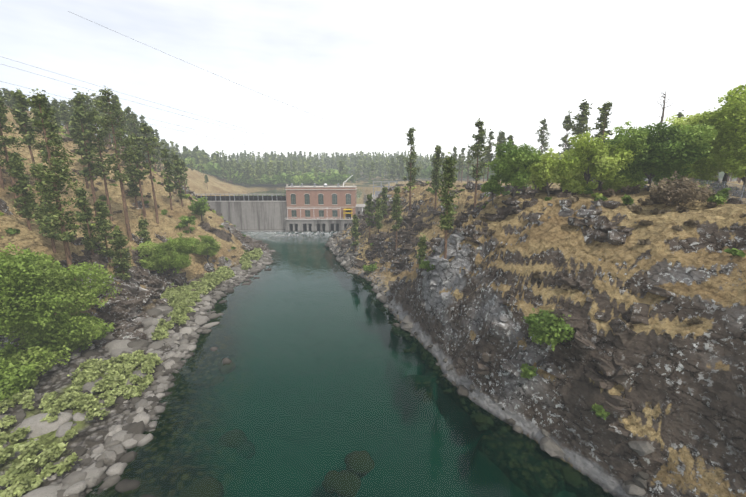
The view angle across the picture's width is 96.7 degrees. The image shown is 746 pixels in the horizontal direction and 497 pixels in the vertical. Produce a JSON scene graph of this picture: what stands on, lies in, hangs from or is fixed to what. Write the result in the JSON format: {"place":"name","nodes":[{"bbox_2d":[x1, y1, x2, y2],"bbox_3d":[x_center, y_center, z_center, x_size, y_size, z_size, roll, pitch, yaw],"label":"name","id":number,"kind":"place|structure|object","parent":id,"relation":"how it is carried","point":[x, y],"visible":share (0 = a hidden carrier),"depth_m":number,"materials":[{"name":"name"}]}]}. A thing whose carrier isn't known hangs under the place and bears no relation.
{"place":"outdoors","nodes":[
{"label":"outdoors","id":0,"kind":"place"},
{"bbox_2d":[0,232,221,402],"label":"bushes","id":1,"kind":"object","parent":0,"point":[36,295],"depth_m":46.20,"materials":[{"name":"green plant"}]},
{"bbox_2d":[232,189,363,197],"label":"reservoir water","id":2,"kind":"structure","parent":0,"point":[283,191],"depth_m":254.60,"materials":[{"name":"grey liquid"}]},
{"bbox_2d":[88,231,591,496],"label":"river water","id":3,"kind":"structure","parent":0,"point":[271,235],"depth_m":65.61,"materials":[{"name":"teal liquid"}]},
{"bbox_2d":[0,106,745,496],"bbox_3d":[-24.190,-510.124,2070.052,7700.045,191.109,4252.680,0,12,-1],"label":"terrain","id":4,"kind":"structure","parent":0,"point":[684,392],"depth_m":41.13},
{"bbox_2d":[0,87,232,302],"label":"pines","id":5,"kind":"object","parent":4,"relation":"on","point":[18,101],"depth_m":71.70,"materials":[{"name":"green plant"}]},
{"bbox_2d":[110,275,148,290],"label":"fallen log","id":6,"kind":"object","parent":4,"relation":"on","point":[119,280],"visible":0.21,"depth_m":68.81,"materials":[{"name":"grey wood"}]},
{"bbox_2d":[0,247,262,496],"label":"willow shrubs","id":7,"kind":"object","parent":4,"relation":"on","point":[182,299],"depth_m":40.64,"materials":[{"name":"green plant"}]},
{"bbox_2d":[0,240,270,496],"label":"shore rocks","id":8,"kind":"object","parent":4,"relation":"on","point":[75,483],"visible":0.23,"depth_m":39.26,"materials":[{"name":"grey stone"}]},
{"bbox_2d":[0,240,271,496],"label":"shore stones","id":9,"kind":"object","parent":4,"relation":"on","point":[123,457],"visible":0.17,"depth_m":38.69,"materials":[{"name":"grey stone"}]},
{"bbox_2d":[4,235,275,496],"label":"shore blocks","id":10,"kind":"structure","parent":4,"relation":"on","point":[61,423],"depth_m":45.99,"materials":[{"name":"grey stone"}]},
{"bbox_2d":[0,11,429,160],"bbox_3d":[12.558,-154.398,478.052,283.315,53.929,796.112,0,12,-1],"label":"power line wires","id":11,"kind":"object","parent":4,"relation":"on","point":[174,108],"visible":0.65,"depth_m":158.22,"materials":[{"name":"grey metal"}]},
{"bbox_2d":[195,192,286,235],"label":"dam","id":12,"kind":"structure","parent":4,"relation":"on","point":[253,213],"depth_m":175.74,"materials":[{"name":"concrete"}]},
{"bbox_2d":[178,450,374,496],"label":"submerged boulders","id":13,"kind":"object","parent":4,"relation":"on","point":[204,485],"depth_m":32.31,"materials":[{"name":"stone"}]},
{"bbox_2d":[285,175,364,237],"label":"powerhouse","id":14,"kind":"structure","parent":4,"relation":"on","point":[315,208],"depth_m":174.07,"materials":[{"name":"brick"}]},
{"bbox_2d":[323,223,400,322],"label":"shore rocks","id":15,"kind":"object","parent":4,"relation":"on","point":[344,261],"visible":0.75,"depth_m":110.78,"materials":[{"name":"grey stone"}]},
{"bbox_2d":[0,84,745,298],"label":"deciduous trees","id":16,"kind":"object","parent":4,"relation":"on","point":[728,144],"depth_m":49.52,"materials":[{"name":"green plant"}]},
{"bbox_2d":[1,111,745,330],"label":"dry shrubs","id":17,"kind":"object","parent":4,"relation":"on","point":[687,189],"depth_m":41.86,"materials":[{"name":"brown plant"}]},
{"bbox_2d":[4,112,745,419],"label":"bushes","id":18,"kind":"object","parent":4,"relation":"on","point":[666,151],"depth_m":48.82,"materials":[{"name":"green plant"}]},
{"bbox_2d":[372,181,397,201],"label":"switchyard","id":19,"kind":"object","parent":4,"relation":"on","point":[375,196],"visible":0.42,"depth_m":208.11,"materials":[{"name":"grey metal"}]},
{"bbox_2d":[57,180,745,438],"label":"rock outcrops","id":20,"kind":"object","parent":4,"relation":"on","point":[124,312],"visible":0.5,"depth_m":56.20,"materials":[{"name":"grey stone"}]},
{"bbox_2d":[96,136,736,183],"bbox_3d":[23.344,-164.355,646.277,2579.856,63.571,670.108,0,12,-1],"label":"conifers","id":21,"kind":"object","parent":4,"relation":"on","point":[391,165],"visible":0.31,"depth_m":388.01,"materials":[{"name":"green plant"}]},
{"bbox_2d":[179,157,736,185],"bbox_3d":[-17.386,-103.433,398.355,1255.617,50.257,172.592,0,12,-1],"label":"broadleaf","id":22,"kind":"object","parent":4,"relation":"on","point":[335,177],"visible":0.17,"depth_m":325.18,"materials":[{"name":"green plant"}]},
{"bbox_2d":[346,271,653,496],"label":"shore rocks","id":23,"kind":"object","parent":4,"relation":"on","point":[552,448],"visible":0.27,"depth_m":39.44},
{"bbox_2d":[349,99,740,268],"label":"pines","id":24,"kind":"object","parent":4,"relation":"on","point":[450,163],"depth_m":93.54,"materials":[{"name":"green plant"}]},
{"bbox_2d":[657,92,673,132],"bbox_3d":[43.401,-20.156,50.412,2.201,7.370,2.294,-4,13,-16],"label":"dead snag wood","id":25,"kind":"object","parent":4,"relation":"on","point":[662,116],"visible":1,"depth_m":49.81,"materials":[{"name":"grey wood"}]},
{"bbox_2d":[645,178,745,203],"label":"dry brush","id":26,"kind":"object","parent":4,"relation":"on","point":[741,197],"visible":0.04,"depth_m":41.09,"materials":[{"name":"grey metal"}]},
{"bbox_2d":[0,0,745,160],"label":"sky","id":27,"kind":"structure","parent":0,"point":[381,69],"materials":[{"name":"white"}]}
]}

